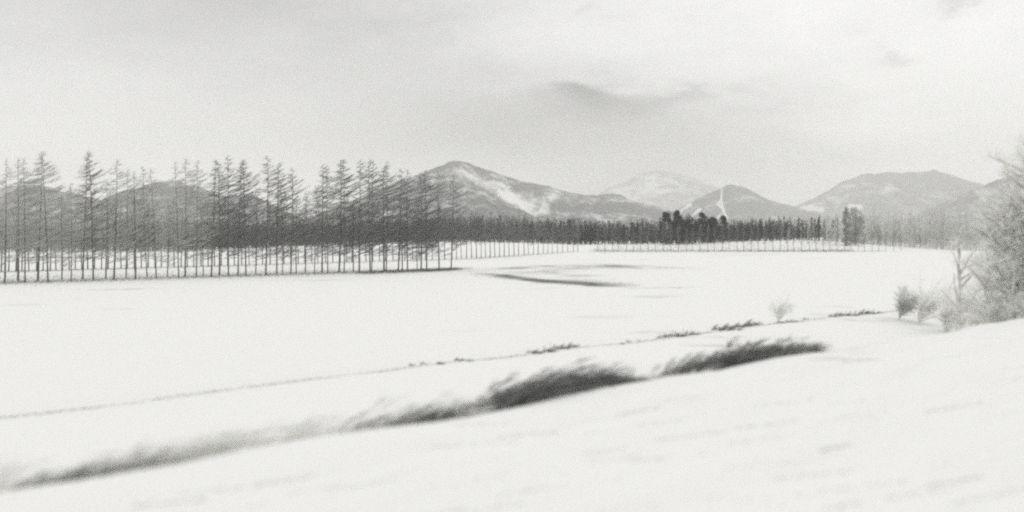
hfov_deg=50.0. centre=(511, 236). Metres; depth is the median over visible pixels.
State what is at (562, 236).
larch tree
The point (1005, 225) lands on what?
rimed tree
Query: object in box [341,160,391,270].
larch tree
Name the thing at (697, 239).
larch tree
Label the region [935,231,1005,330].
rimed tree
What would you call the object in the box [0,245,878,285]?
undergrowth
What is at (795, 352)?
bare bush
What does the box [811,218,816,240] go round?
bare tree
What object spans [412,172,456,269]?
larch tree
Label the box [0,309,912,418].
bank grass
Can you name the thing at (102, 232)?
larch tree
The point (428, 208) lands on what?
larch tree
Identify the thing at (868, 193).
broad mountain
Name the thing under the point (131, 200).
larch tree
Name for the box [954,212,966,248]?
frosted tree
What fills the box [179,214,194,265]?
larch tree
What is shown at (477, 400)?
bare bush
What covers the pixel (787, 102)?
sky
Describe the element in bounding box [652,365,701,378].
bare bush
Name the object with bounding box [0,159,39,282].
larch tree
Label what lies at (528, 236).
larch tree
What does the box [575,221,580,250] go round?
larch tree
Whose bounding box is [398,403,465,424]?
bare bush
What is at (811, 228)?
bare tree
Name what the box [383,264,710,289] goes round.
field stubble
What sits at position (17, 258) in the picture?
larch tree
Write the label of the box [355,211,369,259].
larch tree
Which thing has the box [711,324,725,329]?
bank bush
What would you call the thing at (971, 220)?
frosted tree
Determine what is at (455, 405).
pale bush
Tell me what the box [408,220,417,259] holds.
larch tree
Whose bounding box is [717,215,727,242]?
evergreen tree
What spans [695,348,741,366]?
bare bush
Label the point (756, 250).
brush
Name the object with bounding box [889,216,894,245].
frosted tree
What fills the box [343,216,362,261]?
larch tree
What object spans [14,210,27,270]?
larch tree
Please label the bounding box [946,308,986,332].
snowy bush
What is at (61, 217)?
larch tree
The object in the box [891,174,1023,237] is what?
hill
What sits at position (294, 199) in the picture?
larch tree
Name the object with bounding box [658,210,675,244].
evergreen tree
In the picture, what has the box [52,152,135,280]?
larch tree
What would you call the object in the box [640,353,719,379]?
pale bush
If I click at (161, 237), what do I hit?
larch tree
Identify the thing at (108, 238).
larch tree
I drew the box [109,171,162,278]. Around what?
larch tree
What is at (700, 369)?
bare bush
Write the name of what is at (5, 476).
pale bush
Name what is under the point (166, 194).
twin hill
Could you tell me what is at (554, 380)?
bare bush
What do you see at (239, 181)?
larch tree
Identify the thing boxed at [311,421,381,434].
pale bush
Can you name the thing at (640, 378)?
bare bush
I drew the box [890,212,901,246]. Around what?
frosted tree
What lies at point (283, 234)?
larch tree
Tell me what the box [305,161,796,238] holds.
mountain peak
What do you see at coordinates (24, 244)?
larch tree
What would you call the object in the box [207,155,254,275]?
larch tree
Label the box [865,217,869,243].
frosted tree
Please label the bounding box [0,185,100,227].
hill
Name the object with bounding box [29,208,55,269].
larch tree
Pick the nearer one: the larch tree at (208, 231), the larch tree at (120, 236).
the larch tree at (120, 236)
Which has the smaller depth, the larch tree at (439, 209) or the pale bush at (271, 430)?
the pale bush at (271, 430)
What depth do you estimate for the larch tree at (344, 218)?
150.94 m
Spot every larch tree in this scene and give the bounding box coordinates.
[0,153,80,280]
[0,158,52,282]
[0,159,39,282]
[0,159,53,280]
[0,203,13,271]
[0,207,12,265]
[3,211,15,270]
[7,151,78,280]
[9,196,23,271]
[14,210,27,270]
[20,209,38,270]
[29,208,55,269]
[30,203,48,270]
[34,200,83,279]
[41,206,63,270]
[44,183,93,280]
[47,195,78,257]
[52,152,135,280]
[52,212,63,269]
[59,150,107,278]
[60,207,83,269]
[66,211,87,269]
[72,213,87,269]
[73,201,95,268]
[76,159,151,279]
[81,181,128,278]
[90,213,99,268]
[96,203,115,268]
[103,169,147,277]
[103,202,120,268]
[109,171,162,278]
[109,198,123,246]
[112,207,128,268]
[119,206,133,268]
[121,203,151,267]
[125,167,161,276]
[132,168,177,278]
[136,212,148,267]
[139,205,163,267]
[145,202,166,267]
[148,204,186,276]
[152,161,192,277]
[155,212,167,266]
[156,159,215,275]
[158,201,178,266]
[161,200,189,266]
[169,160,221,277]
[171,205,190,266]
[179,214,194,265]
[186,213,203,266]
[187,160,238,276]
[187,180,217,275]
[189,161,251,274]
[193,209,209,266]
[200,203,222,265]
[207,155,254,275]
[207,200,223,265]
[208,158,261,274]
[215,208,233,264]
[218,214,233,264]
[221,160,274,275]
[226,209,239,264]
[230,156,295,274]
[234,207,248,265]
[236,189,277,273]
[243,217,253,264]
[249,216,265,264]
[252,163,303,273]
[257,216,268,264]
[261,183,304,274]
[262,206,284,263]
[268,168,312,272]
[275,193,308,273]
[278,204,290,263]
[283,214,297,263]
[295,191,322,272]
[295,218,303,262]
[296,206,313,262]
[297,188,332,273]
[301,160,379,271]
[301,166,350,272]
[307,216,315,262]
[310,165,347,272]
[312,217,325,261]
[320,160,373,272]
[329,212,338,262]
[331,201,370,271]
[334,160,386,271]
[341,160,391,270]
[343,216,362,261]
[352,160,388,271]
[355,166,411,270]
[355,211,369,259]
[372,162,408,270]
[377,222,390,260]
[379,169,426,269]
[385,192,420,270]
[385,212,398,260]
[390,170,425,269]
[394,204,434,270]
[396,171,462,269]
[400,173,460,269]
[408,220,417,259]
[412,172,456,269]
[427,176,474,269]
[427,221,435,259]
[439,208,451,259]
[445,214,458,245]
[451,220,465,258]
[457,221,466,258]
[461,216,476,258]
[464,212,477,257]
[467,213,482,257]
[475,219,487,257]
[479,219,490,256]
[482,213,495,256]
[488,216,499,256]
[490,214,507,255]
[495,217,513,255]
[502,219,514,255]
[510,214,520,255]
[514,215,523,254]
[516,213,529,254]
[525,225,532,254]
[530,225,540,254]
[534,219,544,248]
[539,222,548,253]
[544,223,555,243]
[547,225,555,252]
[551,223,561,252]
[558,222,567,251]
[563,227,572,251]
[570,219,581,251]
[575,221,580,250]
[594,230,600,250]
[609,227,617,251]
[616,228,620,251]
[621,231,630,251]
[629,230,636,251]
[636,224,645,251]
[652,223,659,251]
[682,229,688,251]
[695,224,702,242]
[703,224,711,241]
[711,228,719,250]
[719,222,726,251]
[740,224,748,251]
[749,230,754,251]
[777,222,784,250]
[785,228,789,251]
[799,227,804,250]
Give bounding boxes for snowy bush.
[920,276,972,331]
[943,270,1023,324]
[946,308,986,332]
[954,276,1019,326]
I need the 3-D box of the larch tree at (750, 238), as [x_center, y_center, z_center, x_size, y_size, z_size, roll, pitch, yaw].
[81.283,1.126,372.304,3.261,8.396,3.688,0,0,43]
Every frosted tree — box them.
[823,219,829,237]
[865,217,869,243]
[866,215,874,244]
[870,209,875,244]
[871,215,881,244]
[880,222,888,245]
[883,212,894,245]
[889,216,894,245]
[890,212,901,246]
[897,220,900,246]
[902,210,916,246]
[904,227,910,244]
[910,216,920,247]
[914,217,924,247]
[922,218,930,247]
[923,212,933,248]
[925,215,937,248]
[928,212,940,248]
[933,219,940,248]
[936,212,945,248]
[938,211,950,248]
[940,214,952,249]
[942,221,950,249]
[947,215,959,249]
[949,226,957,249]
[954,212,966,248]
[958,211,971,250]
[963,212,975,250]
[972,217,977,247]
[973,225,982,250]
[976,206,987,248]
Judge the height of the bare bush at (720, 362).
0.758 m
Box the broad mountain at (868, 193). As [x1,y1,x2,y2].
[795,170,983,225]
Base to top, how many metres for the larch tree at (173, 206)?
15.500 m
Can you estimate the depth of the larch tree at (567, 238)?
358.17 m
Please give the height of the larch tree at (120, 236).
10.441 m
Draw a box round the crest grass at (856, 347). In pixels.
[1,321,980,491]
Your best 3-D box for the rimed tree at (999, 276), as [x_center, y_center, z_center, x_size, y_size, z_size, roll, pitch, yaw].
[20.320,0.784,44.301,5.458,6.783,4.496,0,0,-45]
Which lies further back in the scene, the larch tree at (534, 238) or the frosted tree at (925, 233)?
the frosted tree at (925, 233)
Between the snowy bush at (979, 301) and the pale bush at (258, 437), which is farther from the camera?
the snowy bush at (979, 301)
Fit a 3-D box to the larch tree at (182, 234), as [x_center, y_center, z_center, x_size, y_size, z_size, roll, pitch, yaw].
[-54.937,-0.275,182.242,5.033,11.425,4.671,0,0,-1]
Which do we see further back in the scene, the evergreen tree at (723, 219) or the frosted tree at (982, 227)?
the evergreen tree at (723, 219)
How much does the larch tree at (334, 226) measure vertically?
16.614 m
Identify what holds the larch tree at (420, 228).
on the snow ground at (110, 346)
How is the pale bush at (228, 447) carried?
on the snow ground at (110, 346)
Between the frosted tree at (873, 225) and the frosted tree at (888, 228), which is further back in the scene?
the frosted tree at (873, 225)
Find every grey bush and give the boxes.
[892,283,924,319]
[911,268,957,323]
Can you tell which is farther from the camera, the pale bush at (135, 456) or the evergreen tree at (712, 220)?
the evergreen tree at (712, 220)
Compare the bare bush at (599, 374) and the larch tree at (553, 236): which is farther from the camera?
the larch tree at (553, 236)
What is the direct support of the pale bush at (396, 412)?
on the snow ground at (110, 346)
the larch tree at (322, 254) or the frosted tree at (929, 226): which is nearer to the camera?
the larch tree at (322, 254)
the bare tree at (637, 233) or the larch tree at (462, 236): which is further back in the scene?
the bare tree at (637, 233)
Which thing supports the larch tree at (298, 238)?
on the snow ground at (110, 346)
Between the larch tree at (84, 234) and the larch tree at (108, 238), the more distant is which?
the larch tree at (108, 238)
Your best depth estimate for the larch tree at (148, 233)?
178.49 m
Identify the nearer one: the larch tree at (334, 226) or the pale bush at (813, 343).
the pale bush at (813, 343)
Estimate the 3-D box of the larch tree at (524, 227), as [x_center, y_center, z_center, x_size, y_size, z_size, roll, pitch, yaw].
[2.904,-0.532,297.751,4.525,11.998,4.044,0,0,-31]
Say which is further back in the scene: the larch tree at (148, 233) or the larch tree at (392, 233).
the larch tree at (392, 233)
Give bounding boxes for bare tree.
[471,217,478,241]
[521,217,526,238]
[529,222,534,241]
[566,218,572,244]
[618,222,623,244]
[621,223,628,239]
[628,222,632,243]
[630,222,635,240]
[635,222,639,243]
[748,221,755,240]
[758,219,763,240]
[763,220,768,240]
[768,219,771,240]
[797,218,802,239]
[809,218,814,240]
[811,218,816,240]
[816,218,820,240]
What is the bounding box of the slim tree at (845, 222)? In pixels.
[841,207,850,245]
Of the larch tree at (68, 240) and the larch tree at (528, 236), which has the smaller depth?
the larch tree at (68, 240)
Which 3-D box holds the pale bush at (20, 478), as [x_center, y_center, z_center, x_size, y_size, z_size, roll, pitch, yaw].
[-6.029,3.324,14.886,2.137,0.748,1.381,0,0,-32]
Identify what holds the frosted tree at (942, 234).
on the snow ground at (110, 346)
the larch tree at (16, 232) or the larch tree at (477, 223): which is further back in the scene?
the larch tree at (477, 223)
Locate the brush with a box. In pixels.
[590,240,854,253]
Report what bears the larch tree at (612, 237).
on the snow ground at (110, 346)
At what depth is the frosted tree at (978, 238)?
390.76 m
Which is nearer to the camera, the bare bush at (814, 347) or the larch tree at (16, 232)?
the bare bush at (814, 347)
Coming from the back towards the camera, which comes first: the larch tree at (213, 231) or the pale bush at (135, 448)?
the larch tree at (213, 231)
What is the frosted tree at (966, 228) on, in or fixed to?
on the snow ground at (110, 346)
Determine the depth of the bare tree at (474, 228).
451.70 m
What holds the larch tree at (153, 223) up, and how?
on the snow ground at (110, 346)
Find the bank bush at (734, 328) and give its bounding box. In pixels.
[728,324,743,330]
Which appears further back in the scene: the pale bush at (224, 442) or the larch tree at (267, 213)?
the larch tree at (267, 213)
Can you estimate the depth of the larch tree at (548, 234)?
326.28 m
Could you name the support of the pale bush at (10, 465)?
on the snow ground at (110, 346)
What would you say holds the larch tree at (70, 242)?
on the snow ground at (110, 346)
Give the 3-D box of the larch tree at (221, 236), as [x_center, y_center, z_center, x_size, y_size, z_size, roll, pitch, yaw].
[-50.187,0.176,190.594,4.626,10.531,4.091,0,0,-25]
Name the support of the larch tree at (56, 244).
on the snow ground at (110, 346)
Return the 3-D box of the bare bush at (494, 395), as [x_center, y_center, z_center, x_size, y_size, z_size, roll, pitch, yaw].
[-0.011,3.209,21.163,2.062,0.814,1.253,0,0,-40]
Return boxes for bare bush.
[8,467,103,489]
[54,457,139,482]
[119,445,211,471]
[128,446,204,469]
[338,408,432,432]
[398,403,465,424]
[415,402,484,420]
[439,405,489,417]
[452,397,496,413]
[473,379,540,411]
[475,385,544,411]
[479,374,593,412]
[490,367,609,408]
[492,380,588,400]
[524,357,622,397]
[537,366,608,387]
[564,372,634,386]
[570,369,647,385]
[582,362,638,387]
[605,370,659,381]
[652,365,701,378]
[662,356,714,375]
[665,357,727,374]
[680,352,749,371]
[685,343,760,370]
[688,353,757,370]
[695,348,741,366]
[708,341,770,357]
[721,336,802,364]
[726,335,815,360]
[743,338,812,358]
[774,336,831,354]
[789,341,831,352]
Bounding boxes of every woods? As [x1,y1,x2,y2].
[0,218,252,251]
[81,214,842,250]
[764,207,1018,249]
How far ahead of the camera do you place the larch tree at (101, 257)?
131.38 m
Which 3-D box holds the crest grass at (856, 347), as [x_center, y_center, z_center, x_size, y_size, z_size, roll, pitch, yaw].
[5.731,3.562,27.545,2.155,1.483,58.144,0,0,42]
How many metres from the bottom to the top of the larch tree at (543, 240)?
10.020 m
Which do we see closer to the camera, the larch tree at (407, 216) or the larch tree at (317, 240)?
the larch tree at (407, 216)
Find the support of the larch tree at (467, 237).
on the snow ground at (110, 346)
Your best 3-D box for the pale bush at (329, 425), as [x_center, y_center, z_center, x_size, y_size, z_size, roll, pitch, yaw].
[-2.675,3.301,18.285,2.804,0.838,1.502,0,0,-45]
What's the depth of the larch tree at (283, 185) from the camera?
147.77 m
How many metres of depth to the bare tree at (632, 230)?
456.79 m
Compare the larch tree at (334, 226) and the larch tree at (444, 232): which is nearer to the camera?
the larch tree at (334, 226)
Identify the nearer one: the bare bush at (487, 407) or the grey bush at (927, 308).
the bare bush at (487, 407)
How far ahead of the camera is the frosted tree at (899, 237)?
456.10 m
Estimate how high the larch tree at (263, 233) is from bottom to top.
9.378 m
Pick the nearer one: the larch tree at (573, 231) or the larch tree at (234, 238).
the larch tree at (234, 238)
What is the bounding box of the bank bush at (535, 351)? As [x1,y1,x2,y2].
[533,348,543,353]
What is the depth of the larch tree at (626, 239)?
373.69 m
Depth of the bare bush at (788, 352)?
27.38 m
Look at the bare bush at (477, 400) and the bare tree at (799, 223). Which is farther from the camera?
the bare tree at (799, 223)
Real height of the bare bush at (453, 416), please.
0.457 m
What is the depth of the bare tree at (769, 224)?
460.74 m
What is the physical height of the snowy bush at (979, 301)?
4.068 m
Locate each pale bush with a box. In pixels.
[0,451,30,490]
[0,454,127,490]
[0,471,47,491]
[0,479,34,489]
[4,458,143,491]
[60,449,156,479]
[66,458,130,476]
[68,442,201,474]
[95,447,189,476]
[99,444,199,472]
[114,432,232,468]
[138,438,244,460]
[143,430,262,466]
[149,420,278,467]
[178,431,271,457]
[201,431,263,450]
[210,431,262,449]
[222,414,333,449]
[235,428,286,446]
[253,412,353,446]
[291,410,403,435]
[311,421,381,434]
[342,412,421,429]
[350,415,382,429]
[359,391,475,430]
[418,391,500,419]
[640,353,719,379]
[781,339,828,351]
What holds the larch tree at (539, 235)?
on the snow ground at (110, 346)
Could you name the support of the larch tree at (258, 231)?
on the snow ground at (110, 346)
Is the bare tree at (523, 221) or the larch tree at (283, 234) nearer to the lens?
the larch tree at (283, 234)
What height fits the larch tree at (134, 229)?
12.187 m
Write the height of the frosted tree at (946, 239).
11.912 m
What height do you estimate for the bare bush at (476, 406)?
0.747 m
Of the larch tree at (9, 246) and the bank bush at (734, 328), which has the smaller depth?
the bank bush at (734, 328)
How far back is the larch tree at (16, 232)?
157.16 m
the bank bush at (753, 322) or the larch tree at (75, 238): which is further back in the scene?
the larch tree at (75, 238)
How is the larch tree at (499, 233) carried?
on the snow ground at (110, 346)
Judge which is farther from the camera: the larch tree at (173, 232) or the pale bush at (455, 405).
the larch tree at (173, 232)
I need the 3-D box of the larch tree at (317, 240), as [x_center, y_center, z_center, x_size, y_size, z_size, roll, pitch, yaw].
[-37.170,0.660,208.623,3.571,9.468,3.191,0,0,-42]
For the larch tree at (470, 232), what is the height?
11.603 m
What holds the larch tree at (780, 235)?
on the snow ground at (110, 346)
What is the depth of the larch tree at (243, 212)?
140.56 m
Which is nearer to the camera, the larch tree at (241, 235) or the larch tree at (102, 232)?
the larch tree at (102, 232)
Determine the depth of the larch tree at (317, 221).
147.55 m
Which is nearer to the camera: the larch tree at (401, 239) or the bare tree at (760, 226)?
the larch tree at (401, 239)
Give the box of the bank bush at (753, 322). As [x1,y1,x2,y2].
[743,319,762,324]
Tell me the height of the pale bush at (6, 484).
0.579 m
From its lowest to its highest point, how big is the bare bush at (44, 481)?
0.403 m
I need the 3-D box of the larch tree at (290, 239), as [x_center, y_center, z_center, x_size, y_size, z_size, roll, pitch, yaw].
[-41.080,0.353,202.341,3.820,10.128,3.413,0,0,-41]
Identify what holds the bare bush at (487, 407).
on the snow ground at (110, 346)
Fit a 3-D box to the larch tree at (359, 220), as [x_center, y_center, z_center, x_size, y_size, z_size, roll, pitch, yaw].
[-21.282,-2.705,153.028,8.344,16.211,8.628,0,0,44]
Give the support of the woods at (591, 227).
on the snow ground at (110, 346)
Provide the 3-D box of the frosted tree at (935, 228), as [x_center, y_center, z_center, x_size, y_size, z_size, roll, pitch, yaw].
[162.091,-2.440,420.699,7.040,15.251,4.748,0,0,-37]
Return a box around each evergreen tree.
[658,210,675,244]
[671,210,682,243]
[679,213,699,243]
[694,212,711,242]
[704,216,721,242]
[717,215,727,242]
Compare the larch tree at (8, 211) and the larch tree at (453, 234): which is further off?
the larch tree at (453, 234)
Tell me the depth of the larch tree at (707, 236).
374.55 m
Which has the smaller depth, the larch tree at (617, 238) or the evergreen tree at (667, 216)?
the larch tree at (617, 238)
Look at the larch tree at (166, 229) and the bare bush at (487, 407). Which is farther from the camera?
the larch tree at (166, 229)
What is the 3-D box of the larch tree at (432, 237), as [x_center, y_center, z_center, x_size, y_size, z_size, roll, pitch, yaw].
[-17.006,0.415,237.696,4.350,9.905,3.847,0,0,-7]
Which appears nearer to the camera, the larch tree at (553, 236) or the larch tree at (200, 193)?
the larch tree at (200, 193)
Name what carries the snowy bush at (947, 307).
on the snow ground at (110, 346)
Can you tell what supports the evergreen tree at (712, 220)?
on the snow ground at (110, 346)
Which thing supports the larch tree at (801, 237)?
on the snow ground at (110, 346)
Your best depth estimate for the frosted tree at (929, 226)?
425.73 m
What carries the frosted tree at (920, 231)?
on the snow ground at (110, 346)
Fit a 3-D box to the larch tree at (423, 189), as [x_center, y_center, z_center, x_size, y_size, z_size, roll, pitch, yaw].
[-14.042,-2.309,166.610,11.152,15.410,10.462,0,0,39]
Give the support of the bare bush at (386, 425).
on the snow ground at (110, 346)
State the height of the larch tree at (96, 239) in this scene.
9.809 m
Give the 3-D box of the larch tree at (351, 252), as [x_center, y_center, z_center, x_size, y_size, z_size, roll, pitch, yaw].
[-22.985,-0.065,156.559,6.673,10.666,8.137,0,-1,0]
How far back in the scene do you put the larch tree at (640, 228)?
372.80 m
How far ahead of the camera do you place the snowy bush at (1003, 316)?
43.88 m
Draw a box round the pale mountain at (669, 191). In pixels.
[598,170,719,211]
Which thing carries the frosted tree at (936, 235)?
on the snow ground at (110, 346)
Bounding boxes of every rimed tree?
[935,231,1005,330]
[947,237,1023,326]
[952,177,1023,318]
[965,128,1023,295]
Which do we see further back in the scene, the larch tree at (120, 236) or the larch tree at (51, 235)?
the larch tree at (120, 236)
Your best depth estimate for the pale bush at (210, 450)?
15.89 m
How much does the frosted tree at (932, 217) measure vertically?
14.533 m
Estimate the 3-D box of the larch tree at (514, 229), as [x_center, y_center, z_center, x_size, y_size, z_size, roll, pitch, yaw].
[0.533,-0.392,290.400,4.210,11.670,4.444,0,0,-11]
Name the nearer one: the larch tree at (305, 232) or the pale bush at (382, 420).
the pale bush at (382, 420)
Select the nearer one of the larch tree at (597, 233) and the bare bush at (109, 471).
the bare bush at (109, 471)
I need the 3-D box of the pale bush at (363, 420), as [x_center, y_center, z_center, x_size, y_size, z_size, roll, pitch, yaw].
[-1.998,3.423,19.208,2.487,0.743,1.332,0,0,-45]
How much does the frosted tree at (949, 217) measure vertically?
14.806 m
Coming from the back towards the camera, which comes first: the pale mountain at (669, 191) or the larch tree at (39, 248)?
the pale mountain at (669, 191)
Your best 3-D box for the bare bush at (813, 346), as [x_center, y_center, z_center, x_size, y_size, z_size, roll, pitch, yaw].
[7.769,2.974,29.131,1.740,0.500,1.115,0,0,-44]
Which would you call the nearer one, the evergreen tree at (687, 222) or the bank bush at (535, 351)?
the bank bush at (535, 351)
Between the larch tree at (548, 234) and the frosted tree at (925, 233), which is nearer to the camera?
the larch tree at (548, 234)
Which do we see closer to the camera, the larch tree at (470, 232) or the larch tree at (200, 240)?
the larch tree at (200, 240)
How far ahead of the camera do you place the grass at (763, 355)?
26.65 m
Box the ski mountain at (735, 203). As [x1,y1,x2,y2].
[673,184,905,237]
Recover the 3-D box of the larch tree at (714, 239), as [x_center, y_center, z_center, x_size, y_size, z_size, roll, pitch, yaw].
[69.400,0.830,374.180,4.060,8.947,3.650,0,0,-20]
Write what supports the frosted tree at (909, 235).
on the snow ground at (110, 346)
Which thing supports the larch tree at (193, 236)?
on the snow ground at (110, 346)
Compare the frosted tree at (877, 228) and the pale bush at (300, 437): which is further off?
the frosted tree at (877, 228)
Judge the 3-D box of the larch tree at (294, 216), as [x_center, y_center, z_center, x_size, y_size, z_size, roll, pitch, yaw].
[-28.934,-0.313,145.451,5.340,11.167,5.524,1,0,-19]
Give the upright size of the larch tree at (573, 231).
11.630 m
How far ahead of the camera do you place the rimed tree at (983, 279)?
46.79 m
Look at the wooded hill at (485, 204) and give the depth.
2271.04 m
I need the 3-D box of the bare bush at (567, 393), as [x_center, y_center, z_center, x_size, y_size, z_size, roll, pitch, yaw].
[0.682,2.987,21.504,2.726,0.910,1.931,0,0,-29]
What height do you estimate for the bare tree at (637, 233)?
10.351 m
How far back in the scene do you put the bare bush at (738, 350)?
27.51 m
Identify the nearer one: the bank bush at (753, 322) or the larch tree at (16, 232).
the bank bush at (753, 322)
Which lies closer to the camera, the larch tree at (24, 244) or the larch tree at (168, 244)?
the larch tree at (24, 244)
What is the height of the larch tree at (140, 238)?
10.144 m
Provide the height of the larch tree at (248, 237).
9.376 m
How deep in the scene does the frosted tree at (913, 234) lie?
440.25 m
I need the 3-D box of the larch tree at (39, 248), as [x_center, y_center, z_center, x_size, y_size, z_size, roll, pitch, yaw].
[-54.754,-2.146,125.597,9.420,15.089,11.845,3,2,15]
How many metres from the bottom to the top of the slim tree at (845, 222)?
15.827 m
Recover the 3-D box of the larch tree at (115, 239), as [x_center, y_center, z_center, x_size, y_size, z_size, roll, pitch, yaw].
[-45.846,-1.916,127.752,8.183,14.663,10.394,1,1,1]
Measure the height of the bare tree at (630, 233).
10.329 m
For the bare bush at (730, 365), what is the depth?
25.85 m
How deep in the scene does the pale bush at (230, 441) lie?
16.31 m
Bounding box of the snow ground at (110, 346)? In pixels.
[0,238,1023,511]
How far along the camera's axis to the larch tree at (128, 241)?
173.84 m
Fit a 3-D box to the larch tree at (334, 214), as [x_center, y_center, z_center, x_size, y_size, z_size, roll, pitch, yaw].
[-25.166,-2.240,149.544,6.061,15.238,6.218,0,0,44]
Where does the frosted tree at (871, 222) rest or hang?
on the snow ground at (110, 346)
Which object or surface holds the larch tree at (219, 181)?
on the snow ground at (110, 346)
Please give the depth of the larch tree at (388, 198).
160.62 m
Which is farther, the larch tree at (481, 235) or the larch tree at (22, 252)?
the larch tree at (481, 235)
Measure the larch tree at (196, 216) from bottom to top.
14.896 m
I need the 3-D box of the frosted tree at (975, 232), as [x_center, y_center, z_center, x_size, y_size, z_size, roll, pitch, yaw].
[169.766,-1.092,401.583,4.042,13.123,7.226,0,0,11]
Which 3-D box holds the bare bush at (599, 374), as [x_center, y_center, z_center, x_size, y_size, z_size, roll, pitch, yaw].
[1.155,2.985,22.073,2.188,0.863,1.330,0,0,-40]
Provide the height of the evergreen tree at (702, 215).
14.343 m
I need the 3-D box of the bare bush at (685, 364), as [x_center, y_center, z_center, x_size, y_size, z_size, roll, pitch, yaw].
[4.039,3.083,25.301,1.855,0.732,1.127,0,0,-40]
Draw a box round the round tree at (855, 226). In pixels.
[844,207,866,245]
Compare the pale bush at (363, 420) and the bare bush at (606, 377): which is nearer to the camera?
the pale bush at (363, 420)
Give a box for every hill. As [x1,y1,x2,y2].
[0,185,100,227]
[7,180,315,238]
[326,176,607,239]
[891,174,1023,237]
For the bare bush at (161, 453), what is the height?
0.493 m
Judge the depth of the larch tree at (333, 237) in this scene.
214.20 m
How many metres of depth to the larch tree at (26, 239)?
158.24 m
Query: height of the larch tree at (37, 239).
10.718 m
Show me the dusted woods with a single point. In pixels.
(53, 249)
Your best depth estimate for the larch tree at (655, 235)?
372.07 m
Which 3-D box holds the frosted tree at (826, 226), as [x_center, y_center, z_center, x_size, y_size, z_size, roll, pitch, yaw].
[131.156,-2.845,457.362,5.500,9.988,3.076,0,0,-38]
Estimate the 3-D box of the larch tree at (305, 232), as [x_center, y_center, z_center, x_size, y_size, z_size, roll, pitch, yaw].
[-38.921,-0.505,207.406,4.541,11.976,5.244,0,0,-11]
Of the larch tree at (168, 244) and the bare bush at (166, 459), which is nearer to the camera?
the bare bush at (166, 459)
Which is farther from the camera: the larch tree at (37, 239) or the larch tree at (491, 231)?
the larch tree at (491, 231)
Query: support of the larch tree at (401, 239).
on the snow ground at (110, 346)
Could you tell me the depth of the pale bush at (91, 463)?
14.80 m
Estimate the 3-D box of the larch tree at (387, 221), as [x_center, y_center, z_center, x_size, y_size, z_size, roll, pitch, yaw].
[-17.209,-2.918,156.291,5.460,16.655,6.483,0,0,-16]
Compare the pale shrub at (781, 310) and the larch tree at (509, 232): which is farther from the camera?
the larch tree at (509, 232)
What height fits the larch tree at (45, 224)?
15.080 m
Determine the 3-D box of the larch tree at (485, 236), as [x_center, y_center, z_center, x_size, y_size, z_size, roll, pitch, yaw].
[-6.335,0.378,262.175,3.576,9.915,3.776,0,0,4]
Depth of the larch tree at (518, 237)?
293.80 m
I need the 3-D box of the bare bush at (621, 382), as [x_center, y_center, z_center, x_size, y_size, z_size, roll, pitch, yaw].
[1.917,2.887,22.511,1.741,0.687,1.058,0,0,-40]
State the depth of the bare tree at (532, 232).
459.36 m
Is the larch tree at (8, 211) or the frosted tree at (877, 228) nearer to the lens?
the larch tree at (8, 211)
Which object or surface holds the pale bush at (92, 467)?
on the snow ground at (110, 346)
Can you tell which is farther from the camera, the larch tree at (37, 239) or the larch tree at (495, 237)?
the larch tree at (495, 237)
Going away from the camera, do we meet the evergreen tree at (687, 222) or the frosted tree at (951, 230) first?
the frosted tree at (951, 230)
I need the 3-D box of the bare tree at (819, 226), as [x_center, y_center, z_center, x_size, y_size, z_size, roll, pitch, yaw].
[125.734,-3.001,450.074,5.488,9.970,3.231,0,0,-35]
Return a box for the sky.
[0,0,1023,218]
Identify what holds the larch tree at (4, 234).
on the snow ground at (110, 346)
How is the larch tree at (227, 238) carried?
on the snow ground at (110, 346)
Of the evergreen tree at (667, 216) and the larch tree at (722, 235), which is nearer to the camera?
the larch tree at (722, 235)
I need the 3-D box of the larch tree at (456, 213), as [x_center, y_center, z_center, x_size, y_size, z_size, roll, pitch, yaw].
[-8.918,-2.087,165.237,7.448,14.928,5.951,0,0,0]
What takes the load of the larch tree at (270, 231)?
on the snow ground at (110, 346)
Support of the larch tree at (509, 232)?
on the snow ground at (110, 346)
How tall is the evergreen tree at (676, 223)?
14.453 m
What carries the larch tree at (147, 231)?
on the snow ground at (110, 346)
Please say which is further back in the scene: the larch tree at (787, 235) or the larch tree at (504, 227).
the larch tree at (787, 235)
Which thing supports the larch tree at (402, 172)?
on the snow ground at (110, 346)
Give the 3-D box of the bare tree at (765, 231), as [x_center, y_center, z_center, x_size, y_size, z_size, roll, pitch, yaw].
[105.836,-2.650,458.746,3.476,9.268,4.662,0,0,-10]
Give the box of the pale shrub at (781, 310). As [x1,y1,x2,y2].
[768,291,797,321]
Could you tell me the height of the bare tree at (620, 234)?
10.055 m
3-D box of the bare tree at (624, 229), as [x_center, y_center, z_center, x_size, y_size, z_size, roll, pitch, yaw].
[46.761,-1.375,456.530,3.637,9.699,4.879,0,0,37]
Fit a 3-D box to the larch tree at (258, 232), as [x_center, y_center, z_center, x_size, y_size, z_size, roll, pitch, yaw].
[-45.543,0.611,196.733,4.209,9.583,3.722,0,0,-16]
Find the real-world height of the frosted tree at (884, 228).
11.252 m
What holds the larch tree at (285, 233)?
on the snow ground at (110, 346)
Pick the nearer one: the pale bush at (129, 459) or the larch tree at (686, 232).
the pale bush at (129, 459)
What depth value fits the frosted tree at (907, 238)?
448.11 m
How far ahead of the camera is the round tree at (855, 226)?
431.54 m
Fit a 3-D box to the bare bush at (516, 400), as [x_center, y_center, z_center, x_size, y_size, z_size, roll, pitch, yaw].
[0.515,2.949,20.888,2.245,0.808,2.114,0,0,0]

